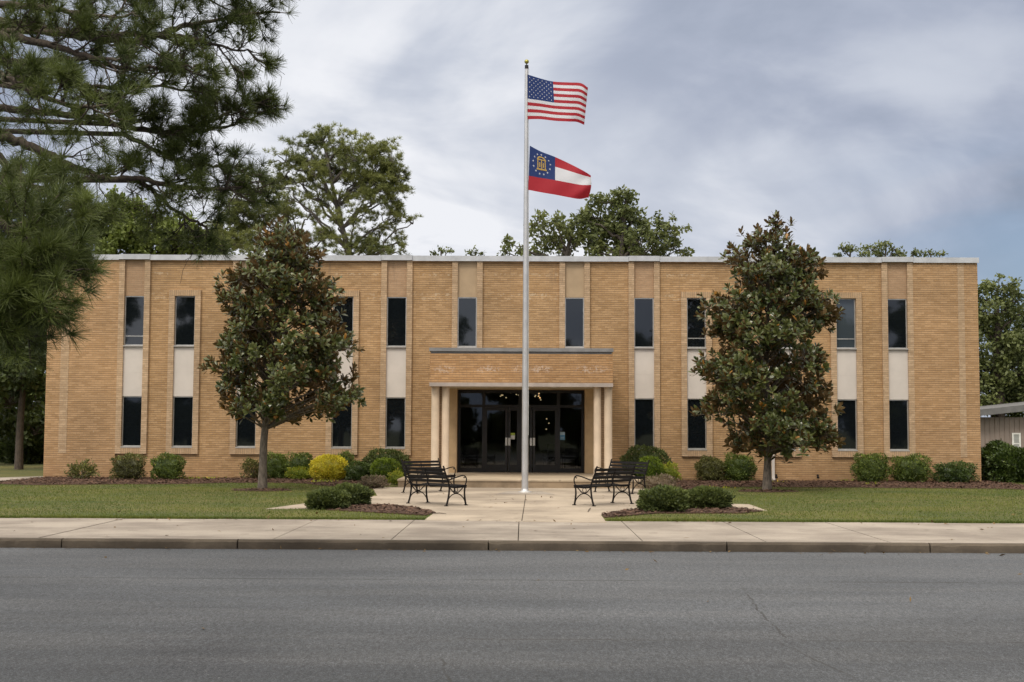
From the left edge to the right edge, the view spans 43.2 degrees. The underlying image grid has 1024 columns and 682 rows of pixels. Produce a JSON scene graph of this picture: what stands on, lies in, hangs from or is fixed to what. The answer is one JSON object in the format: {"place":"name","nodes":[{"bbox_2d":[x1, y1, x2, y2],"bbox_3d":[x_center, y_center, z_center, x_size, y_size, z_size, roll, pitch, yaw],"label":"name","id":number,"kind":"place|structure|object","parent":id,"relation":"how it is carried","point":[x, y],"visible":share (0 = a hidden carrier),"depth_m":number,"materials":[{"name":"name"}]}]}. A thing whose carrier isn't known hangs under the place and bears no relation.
{"place":"outdoors","nodes":[
{"label":"outdoors","id":0,"kind":"place"},
{"bbox_2d":[0,476,42,480],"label":"side path","id":1,"kind":"structure","parent":0,"point":[6,478],"depth_m":41.99,"materials":[{"name":"concrete"}]},
{"bbox_2d":[0,0,299,382],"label":"pine tree","id":2,"kind":"object","parent":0,"point":[45,246],"visible":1,"depth_m":14.46,"materials":[{"name":"green plant"}]},
{"bbox_2d":[0,548,1023,681],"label":"road","id":3,"kind":"structure","parent":0,"point":[182,615],"depth_m":12.48,"materials":[{"name":"grey asphalt"}]},
{"bbox_2d":[0,538,1023,552],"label":"kerb","id":4,"kind":"structure","parent":3,"relation":"on","point":[522,545],"depth_m":19.20,"materials":[{"name":"concrete"}]},
{"bbox_2d":[0,518,1023,542],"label":"sidewalk","id":5,"kind":"structure","parent":0,"point":[887,532],"depth_m":21.22,"materials":[{"name":"concrete"}]},
{"bbox_2d":[0,462,1023,521],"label":"lawn","id":6,"kind":"structure","parent":0,"point":[8,470],"depth_m":29.11,"materials":[{"name":"green plant"}]},
{"bbox_2d":[0,428,7,462],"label":"bush","id":7,"kind":"object","parent":6,"relation":"on","point":[2,453],"visible":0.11,"depth_m":59.41,"materials":[{"name":"green plant"}]},
{"bbox_2d":[0,430,43,463],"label":"bush","id":8,"kind":"object","parent":6,"relation":"on","point":[34,454],"visible":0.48,"depth_m":57.41,"materials":[{"name":"green plant"}]},
{"bbox_2d":[0,234,46,469],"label":"woodland tree","id":9,"kind":"object","parent":6,"relation":"on","point":[18,392],"visible":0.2,"depth_m":49.86,"materials":[{"name":"green plant"}]},
{"bbox_2d":[0,234,46,447],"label":"woodland tree","id":10,"kind":"object","parent":6,"relation":"on","point":[32,424],"visible":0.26,"depth_m":56.09,"materials":[{"name":"green plant"}]},
{"bbox_2d":[16,354,46,413],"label":"woodland tree","id":11,"kind":"object","parent":6,"relation":"on","point":[42,399],"visible":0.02,"depth_m":71.19,"materials":[{"name":"green plant"}]},
{"bbox_2d":[83,184,173,254],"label":"broadleaf tree","id":12,"kind":"object","parent":6,"relation":"on","point":[123,239],"visible":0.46,"depth_m":66.36,"materials":[{"name":"green plant"}]},
{"bbox_2d":[153,210,242,254],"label":"broadleaf tree","id":13,"kind":"object","parent":6,"relation":"on","point":[175,250],"visible":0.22,"depth_m":67.23,"materials":[{"name":"green plant"}]},
{"bbox_2d":[204,163,336,254],"bbox_3d":[-11.913,-1.385,63.232,6.771,14.927,3.773,0,-4,0],"label":"pine tree","id":14,"kind":"object","parent":6,"relation":"on","point":[244,238],"visible":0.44,"depth_m":63.21,"materials":[{"name":"green plant"}]},
{"bbox_2d":[197,216,366,488],"bbox_3d":[-6.116,0.321,35.243,4.441,7.508,4.899,0,-4,0],"label":"magnolia tree","id":15,"kind":"object","parent":6,"relation":"on","point":[279,273],"visible":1,"depth_m":34.55,"materials":[{"name":"green plant"}]},
{"bbox_2d":[262,121,422,254],"bbox_3d":[-7.987,-2.202,60.611,7.558,16.241,3.742,-1,-4,19],"label":"oak tree","id":16,"kind":"object","parent":6,"relation":"on","point":[371,184],"visible":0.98,"depth_m":60.43,"materials":[{"name":"green plant"}]},
{"bbox_2d":[385,468,403,483],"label":"shrub","id":17,"kind":"object","parent":6,"relation":"on","point":[395,476],"visible":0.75,"depth_m":38.21,"materials":[{"name":"green plant"}]},
{"bbox_2d":[429,245,454,255],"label":"treetop","id":18,"kind":"object","parent":6,"relation":"on","point":[443,251],"visible":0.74,"depth_m":75.63,"materials":[{"name":"green plant"}]},
{"bbox_2d":[465,245,486,255],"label":"treetop","id":19,"kind":"object","parent":6,"relation":"on","point":[471,252],"visible":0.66,"depth_m":75.42,"materials":[{"name":"green plant"}]},
{"bbox_2d":[43,254,980,487],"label":"office building","id":20,"kind":"structure","parent":6,"relation":"on","point":[616,343],"depth_m":42.60,"materials":[{"name":"brick"}]},
{"bbox_2d":[120,396,141,447],"bbox_3d":[-12.518,2.661,42.592,0.659,1.687,0.185,0,-4,0],"label":"window","id":21,"kind":"structure","parent":20,"relation":"in","point":[131,410],"depth_m":42.64,"materials":[{"name":"glass"}]},
{"bbox_2d":[123,296,143,346],"bbox_3d":[-12.503,-0.658,42.816,0.659,1.684,0.185,0,-4,0],"label":"window","id":22,"kind":"structure","parent":20,"relation":"in","point":[134,305],"depth_m":42.86,"materials":[{"name":"glass"}]},
{"bbox_2d":[171,396,192,447],"bbox_3d":[-10.836,2.668,42.577,0.676,1.687,0.185,0,-4,0],"label":"window","id":23,"kind":"structure","parent":20,"relation":"in","point":[182,405],"depth_m":42.63,"materials":[{"name":"glass"}]},
{"bbox_2d":[174,296,194,346],"bbox_3d":[-10.821,-0.651,42.801,0.676,1.684,0.185,0,-4,0],"label":"window","id":24,"kind":"structure","parent":20,"relation":"in","point":[184,305],"depth_m":42.85,"materials":[{"name":"glass"}]},
{"bbox_2d":[235,404,255,447],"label":"window","id":25,"kind":"structure","parent":20,"relation":"in","point":[245,432],"depth_m":42.59,"materials":[{"name":"glass"}]},
{"bbox_2d":[331,402,351,448],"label":"window","id":26,"kind":"structure","parent":20,"relation":"in","point":[342,429],"depth_m":42.56,"materials":[{"name":"glass"}]},
{"bbox_2d":[333,297,352,346],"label":"window","id":27,"kind":"structure","parent":20,"relation":"in","point":[348,306],"depth_m":42.82,"materials":[{"name":"glass"}]},
{"bbox_2d":[385,397,405,448],"bbox_3d":[-3.827,2.696,42.516,0.657,1.687,0.185,0,-4,0],"label":"window","id":28,"kind":"structure","parent":20,"relation":"in","point":[395,406],"depth_m":42.57,"materials":[{"name":"glass"}]},
{"bbox_2d":[386,297,406,347],"bbox_3d":[-3.812,-0.622,42.740,0.657,1.684,0.185,0,-4,0],"label":"window","id":29,"kind":"structure","parent":20,"relation":"in","point":[396,306],"depth_m":42.79,"materials":[{"name":"glass"}]},
{"bbox_2d":[457,297,476,347],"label":"window","id":30,"kind":"structure","parent":20,"relation":"in","point":[467,306],"depth_m":42.77,"materials":[{"name":"glass"}]},
{"bbox_2d":[462,443,477,467],"bbox_3d":[-1.445,3.985,44.532,0.528,0.920,0.510,1,-4,-5],"label":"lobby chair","id":31,"kind":"object","parent":20,"relation":"in","point":[470,450],"visible":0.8,"depth_m":44.30,"materials":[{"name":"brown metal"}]},
{"bbox_2d":[485,408,507,471],"bbox_3d":[-0.521,3.251,42.606,0.747,2.114,0.135,0,-4,0],"label":"door","id":32,"kind":"structure","parent":20,"relation":"in","point":[488,468],"depth_m":42.57,"materials":[{"name":"brown metal"}]},
{"bbox_2d":[508,408,518,471],"bbox_3d":[0.056,3.254,42.601,0.356,2.114,0.135,0,-4,0],"label":"door","id":33,"kind":"structure","parent":20,"relation":"in","point":[511,468],"depth_m":42.58,"materials":[{"name":"brown metal"}]},
{"bbox_2d":[528,408,531,471],"bbox_3d":[0.478,3.255,42.597,0.365,2.114,0.135,0,-4,0],"label":"door","id":34,"kind":"structure","parent":20,"relation":"in","point":[530,409],"depth_m":42.56,"materials":[{"name":"brown metal"}]},
{"bbox_2d":[533,408,556,471],"bbox_3d":[1.087,3.258,42.592,0.800,2.114,0.135,0,-4,0],"label":"door","id":35,"kind":"structure","parent":20,"relation":"in","point":[536,468],"depth_m":42.55,"materials":[{"name":"brown metal"}]},
{"bbox_2d":[542,444,560,467],"bbox_3d":[1.359,3.957,43.909,0.528,0.920,0.510,1,-4,-17],"label":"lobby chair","id":36,"kind":"object","parent":20,"relation":"in","point":[550,452],"visible":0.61,"depth_m":43.66,"materials":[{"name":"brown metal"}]},
{"bbox_2d":[561,444,578,467],"bbox_3d":[1.998,3.988,44.331,0.528,0.920,0.510,-1,-4,14],"label":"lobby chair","id":37,"kind":"object","parent":20,"relation":"in","point":[571,449],"visible":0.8,"depth_m":44.51,"materials":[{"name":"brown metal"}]},
{"bbox_2d":[565,298,583,347],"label":"window","id":38,"kind":"structure","parent":20,"relation":"in","point":[574,307],"depth_m":42.74,"materials":[{"name":"glass"}]},
{"bbox_2d":[634,298,653,348],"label":"window","id":39,"kind":"structure","parent":20,"relation":"in","point":[643,307],"depth_m":42.72,"materials":[{"name":"glass"}]},
{"bbox_2d":[634,398,653,447],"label":"window","id":40,"kind":"structure","parent":20,"relation":"in","point":[643,408],"depth_m":42.50,"materials":[{"name":"glass"}]},
{"bbox_2d":[687,298,705,348],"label":"window","id":41,"kind":"structure","parent":20,"relation":"in","point":[695,326],"depth_m":42.70,"materials":[{"name":"glass"}]},
{"bbox_2d":[687,399,706,449],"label":"window","id":42,"kind":"structure","parent":20,"relation":"in","point":[696,425],"depth_m":42.47,"materials":[{"name":"glass"}]},
{"bbox_2d":[775,299,791,348],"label":"window","id":43,"kind":"structure","parent":20,"relation":"in","point":[783,299],"depth_m":42.63,"materials":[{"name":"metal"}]},
{"bbox_2d":[836,299,856,349],"bbox_3d":[10.995,-0.561,42.611,0.653,1.684,0.185,0,-4,0],"label":"window","id":44,"kind":"structure","parent":20,"relation":"in","point":[846,330],"depth_m":42.65,"materials":[{"name":"glass"}]},
{"bbox_2d":[837,399,857,450],"bbox_3d":[10.980,2.758,42.387,0.653,1.687,0.185,0,-4,0],"label":"window","id":45,"kind":"structure","parent":20,"relation":"in","point":[847,422],"depth_m":42.44,"materials":[{"name":"glass"}]},
{"bbox_2d":[888,299,907,349],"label":"window","id":46,"kind":"structure","parent":20,"relation":"in","point":[897,308],"depth_m":42.64,"materials":[{"name":"glass"}]},
{"bbox_2d":[889,400,909,450],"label":"window","id":47,"kind":"structure","parent":20,"relation":"in","point":[898,409],"depth_m":42.43,"materials":[{"name":"glass"}]},
{"bbox_2d":[496,209,587,255],"bbox_3d":[1.526,-0.130,62.479,4.104,12.448,2.991,-2,-5,34],"label":"oak tree","id":48,"kind":"object","parent":6,"relation":"on","point":[554,240],"visible":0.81,"depth_m":62.54,"materials":[{"name":"green plant"}]},
{"bbox_2d":[569,184,694,256],"bbox_3d":[5.785,-0.671,62.208,6.182,13.532,3.206,0,-4,0],"label":"oak tree","id":49,"kind":"object","parent":6,"relation":"on","point":[623,235],"visible":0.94,"depth_m":62.08,"materials":[{"name":"green plant"}]},
{"bbox_2d":[832,242,857,256],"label":"treetop","id":50,"kind":"object","parent":6,"relation":"on","point":[847,248],"visible":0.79,"depth_m":75.16,"materials":[{"name":"green plant"}]},
{"bbox_2d":[854,240,902,256],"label":"treetop","id":51,"kind":"object","parent":6,"relation":"on","point":[884,245],"visible":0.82,"depth_m":75.18,"materials":[{"name":"green plant"}]},
{"bbox_2d":[888,250,906,256],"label":"treetop","id":52,"kind":"object","parent":6,"relation":"on","point":[897,253],"visible":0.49,"depth_m":75.38,"materials":[{"name":"green plant"}]},
{"bbox_2d":[910,247,927,256],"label":"treetop","id":53,"kind":"object","parent":6,"relation":"on","point":[915,252],"visible":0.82,"depth_m":75.17,"materials":[{"name":"green plant"}]},
{"bbox_2d":[923,248,947,256],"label":"treetop","id":54,"kind":"object","parent":6,"relation":"on","point":[936,253],"visible":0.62,"depth_m":75.42,"materials":[{"name":"green plant"}]},
{"bbox_2d":[981,439,1014,480],"bbox_3d":[16.338,4.016,43.494,1.583,1.533,1.190,0,-4,0],"label":"shrub","id":55,"kind":"object","parent":6,"relation":"on","point":[991,447],"visible":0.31,"depth_m":43.29,"materials":[{"name":"green plant"}]},
{"bbox_2d":[978,273,1023,416],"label":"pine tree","id":56,"kind":"object","parent":6,"relation":"on","point":[1001,382],"visible":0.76,"depth_m":67.32,"materials":[{"name":"green plant"}]},
{"bbox_2d":[980,402,1023,447],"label":"annex building","id":57,"kind":"structure","parent":6,"relation":"on","point":[1010,430],"depth_m":57.67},
{"bbox_2d":[1012,433,1020,446],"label":"window","id":58,"kind":"structure","parent":57,"relation":"in","point":[1016,437],"depth_m":57.59,"materials":[{"name":"white plastic"}]},
{"bbox_2d":[986,443,1023,482],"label":"shrub","id":59,"kind":"object","parent":6,"relation":"on","point":[1006,461],"visible":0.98,"depth_m":41.72,"materials":[{"name":"green plant"}]},
{"bbox_2d":[1003,298,1023,412],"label":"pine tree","id":60,"kind":"object","parent":6,"relation":"on","point":[1021,325],"visible":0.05,"depth_m":71.94,"materials":[{"name":"green plant"}]},
{"bbox_2d":[0,0,1023,416],"label":"sky","id":61,"kind":"structure","parent":0,"point":[899,122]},
{"bbox_2d":[1,477,1023,517],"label":"mulch ground","id":62,"kind":"structure","parent":0,"point":[634,514],"depth_m":37.52,"materials":[{"name":"soil"}]},
{"bbox_2d":[63,458,101,478],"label":"shrub","id":63,"kind":"object","parent":62,"relation":"on","point":[75,472],"visible":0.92,"depth_m":41.06,"materials":[{"name":"green plant"}]},
{"bbox_2d":[108,452,147,479],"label":"shrub","id":64,"kind":"object","parent":62,"relation":"on","point":[129,466],"visible":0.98,"depth_m":40.71,"materials":[{"name":"green plant"}]},
{"bbox_2d":[150,452,186,478],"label":"shrub","id":65,"kind":"object","parent":62,"relation":"on","point":[170,467],"visible":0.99,"depth_m":40.83,"materials":[{"name":"green plant"}]},
{"bbox_2d":[239,456,258,477],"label":"shrub","id":66,"kind":"object","parent":62,"relation":"on","point":[248,466],"visible":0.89,"depth_m":41.99,"materials":[{"name":"green plant"}]},
{"bbox_2d":[267,450,288,478],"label":"shrub","id":67,"kind":"object","parent":62,"relation":"on","point":[276,462],"visible":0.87,"depth_m":41.83,"materials":[{"name":"green plant"}]},
{"bbox_2d":[284,451,313,478],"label":"shrub","id":68,"kind":"object","parent":62,"relation":"on","point":[300,459],"visible":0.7,"depth_m":41.60,"materials":[{"name":"green plant"}]},
{"bbox_2d":[284,465,314,478],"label":"shrub","id":69,"kind":"object","parent":62,"relation":"on","point":[300,473],"visible":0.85,"depth_m":41.33,"materials":[{"name":"green plant"}]},
{"bbox_2d":[304,486,351,509],"bbox_3d":[-3.796,3.253,26.691,1.000,0.516,0.968,0,-4,0],"label":"shrub","id":70,"kind":"object","parent":62,"relation":"on","point":[327,498],"visible":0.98,"depth_m":26.41,"materials":[{"name":"green plant"}]},
{"bbox_2d":[309,453,348,479],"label":"shrub","id":71,"kind":"object","parent":62,"relation":"on","point":[325,467],"visible":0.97,"depth_m":40.57,"materials":[{"name":"yellow plant"}]},
{"bbox_2d":[337,450,354,478],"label":"shrub","id":72,"kind":"object","parent":62,"relation":"on","point":[345,454],"visible":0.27,"depth_m":41.70,"materials":[{"name":"green plant"}]},
{"bbox_2d":[327,482,374,504],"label":"shrub","id":73,"kind":"object","parent":62,"relation":"on","point":[361,494],"visible":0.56,"depth_m":27.78,"materials":[{"name":"green plant"}]},
{"bbox_2d":[343,460,374,480],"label":"shrub","id":74,"kind":"object","parent":62,"relation":"on","point":[358,471],"visible":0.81,"depth_m":40.31,"materials":[{"name":"green plant"}]},
{"bbox_2d":[369,457,401,479],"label":"shrub","id":75,"kind":"object","parent":62,"relation":"on","point":[384,466],"visible":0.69,"depth_m":40.04,"materials":[{"name":"green plant"}]},
{"bbox_2d":[361,446,411,475],"bbox_3d":[-4.018,3.934,41.446,1.729,1.155,1.330,0,-4,0],"label":"shrub","id":76,"kind":"object","parent":62,"relation":"on","point":[380,453],"visible":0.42,"depth_m":41.21,"materials":[{"name":"green plant"}]},
{"bbox_2d":[184,476,875,487],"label":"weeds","id":77,"kind":"object","parent":62,"relation":"on","point":[323,480],"visible":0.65,"depth_m":39.61,"materials":[{"name":"green plant"}]},
{"bbox_2d":[619,444,672,475],"bbox_3d":[4.297,3.907,41.282,1.784,1.265,1.335,0,-4,0],"label":"shrub","id":78,"kind":"object","parent":62,"relation":"on","point":[636,454],"visible":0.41,"depth_m":41.02,"materials":[{"name":"green plant"}]},
{"bbox_2d":[635,455,664,476],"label":"shrub","id":79,"kind":"object","parent":62,"relation":"on","point":[654,468],"visible":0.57,"depth_m":39.91,"materials":[{"name":"green plant"}]},
{"bbox_2d":[635,473,681,488],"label":"shrub","id":80,"kind":"object","parent":62,"relation":"on","point":[653,480],"visible":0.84,"depth_m":35.78,"materials":[{"name":"brown plant"}]},
{"bbox_2d":[635,484,690,511],"bbox_3d":[3.068,3.204,26.334,1.141,0.617,1.084,0,-4,0],"label":"shrub","id":81,"kind":"object","parent":62,"relation":"on","point":[658,498],"visible":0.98,"depth_m":26.02,"materials":[{"name":"green plant"}]},
{"bbox_2d":[662,461,681,481],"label":"shrub","id":82,"kind":"object","parent":62,"relation":"on","point":[670,470],"visible":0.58,"depth_m":40.35,"materials":[{"name":"green plant"}]},
{"bbox_2d":[694,455,726,480],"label":"shrub","id":83,"kind":"object","parent":62,"relation":"on","point":[710,469],"visible":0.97,"depth_m":41.64,"materials":[{"name":"green plant"}]},
{"bbox_2d":[686,484,735,507],"bbox_3d":[4.158,3.318,27.478,1.144,0.557,1.014,0,-4,0],"label":"shrub","id":84,"kind":"object","parent":62,"relation":"on","point":[702,496],"visible":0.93,"depth_m":27.17,"materials":[{"name":"green plant"}]},
{"bbox_2d":[721,451,757,480],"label":"shrub","id":85,"kind":"object","parent":62,"relation":"on","point":[740,468],"visible":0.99,"depth_m":41.57,"materials":[{"name":"green plant"}]},
{"bbox_2d":[687,210,845,489],"bbox_3d":[7.115,0.244,35.942,4.376,7.887,4.011,0,-4,0],"label":"magnolia tree","id":86,"kind":"object","parent":62,"relation":"on","point":[735,374],"visible":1,"depth_m":35.31,"materials":[{"name":"green plant"}]},
{"bbox_2d":[850,452,892,481],"bbox_3d":[11.562,4.062,41.545,1.364,1.033,1.058,0,-4,0],"label":"shrub","id":87,"kind":"object","parent":62,"relation":"on","point":[873,466],"visible":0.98,"depth_m":41.31,"materials":[{"name":"green plant"}]},
{"bbox_2d":[888,452,933,481],"bbox_3d":[12.881,4.090,41.724,1.518,1.012,1.107,0,-4,0],"label":"shrub","id":88,"kind":"object","parent":62,"relation":"on","point":[910,468],"visible":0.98,"depth_m":41.45,"materials":[{"name":"green plant"}]},
{"bbox_2d":[931,460,979,482],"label":"shrub","id":89,"kind":"object","parent":62,"relation":"on","point":[953,472],"visible":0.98,"depth_m":41.16,"materials":[{"name":"green plant"}]},
{"bbox_2d":[267,487,766,522],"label":"plaza","id":90,"kind":"structure","parent":0,"point":[558,506],"depth_m":28.77,"materials":[{"name":"concrete"}]},
{"bbox_2d":[357,473,390,487],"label":"shrub","id":91,"kind":"object","parent":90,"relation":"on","point":[375,481],"visible":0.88,"depth_m":35.66,"materials":[{"name":"brown plant"}]},
{"bbox_2d":[401,458,456,492],"bbox_3d":[-2.178,3.514,33.774,0.694,0.875,1.380,-3,-5,43],"label":"park bench","id":92,"kind":"object","parent":90,"relation":"on","point":[421,465],"visible":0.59,"depth_m":33.94,"materials":[{"name":"metal"}]},
{"bbox_2d":[405,464,467,505],"bbox_3d":[-1.672,3.153,28.380,0.694,0.875,1.380,4,-5,-42],"label":"park bench","id":93,"kind":"object","parent":90,"relation":"on","point":[411,478],"visible":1,"depth_m":28.18,"materials":[{"name":"metal"}]},
{"bbox_2d":[498,491,554,494],"bbox_3d":[0.336,3.937,33.508,1.500,0.017,1.550,0,-4,0],"label":"pole pad","id":94,"kind":"object","parent":90,"relation":"on","point":[527,493],"visible":0.96,"depth_m":33.10,"materials":[{"name":"concrete"}]},
{"bbox_2d":[518,59,530,491],"bbox_3d":[0.365,-1.786,34.219,0.380,11.519,0.380,0,-4,0],"label":"flagpole","id":95,"kind":"object","parent":94,"relation":"on","point":[525,388],"visible":0.98,"depth_m":34.09,"materials":[{"name":"metal"}]},
{"bbox_2d":[528,75,587,124],"bbox_3d":[1.216,-6.446,34.417,1.606,1.342,0.270,0,-4,0],"label":"national flag","id":96,"kind":"object","parent":95,"relation":"attached to","point":[556,101],"visible":1,"depth_m":34.46,"materials":[{"name":"multicoloured fabric"}]},
{"bbox_2d":[528,146,590,198],"bbox_3d":[1.267,-4.478,34.314,1.672,1.435,0.224,0,-4,0],"label":"state flag","id":97,"kind":"object","parent":95,"relation":"attached to","point":[549,174],"visible":1,"depth_m":34.32,"materials":[{"name":"multicoloured fabric"}]},
{"bbox_2d":[572,465,635,505],"bbox_3d":[2.044,3.183,28.572,0.694,0.875,1.380,-3,-5,43],"label":"park bench","id":98,"kind":"object","parent":90,"relation":"on","point":[612,480],"visible":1,"depth_m":28.37,"materials":[{"name":"metal"}]},
{"bbox_2d":[593,459,648,493],"bbox_3d":[2.873,3.551,33.964,0.694,0.875,1.380,4,-5,-42],"label":"park bench","id":99,"kind":"object","parent":90,"relation":"on","point":[643,469],"visible":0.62,"depth_m":33.89,"materials":[{"name":"metal"}]}
]}

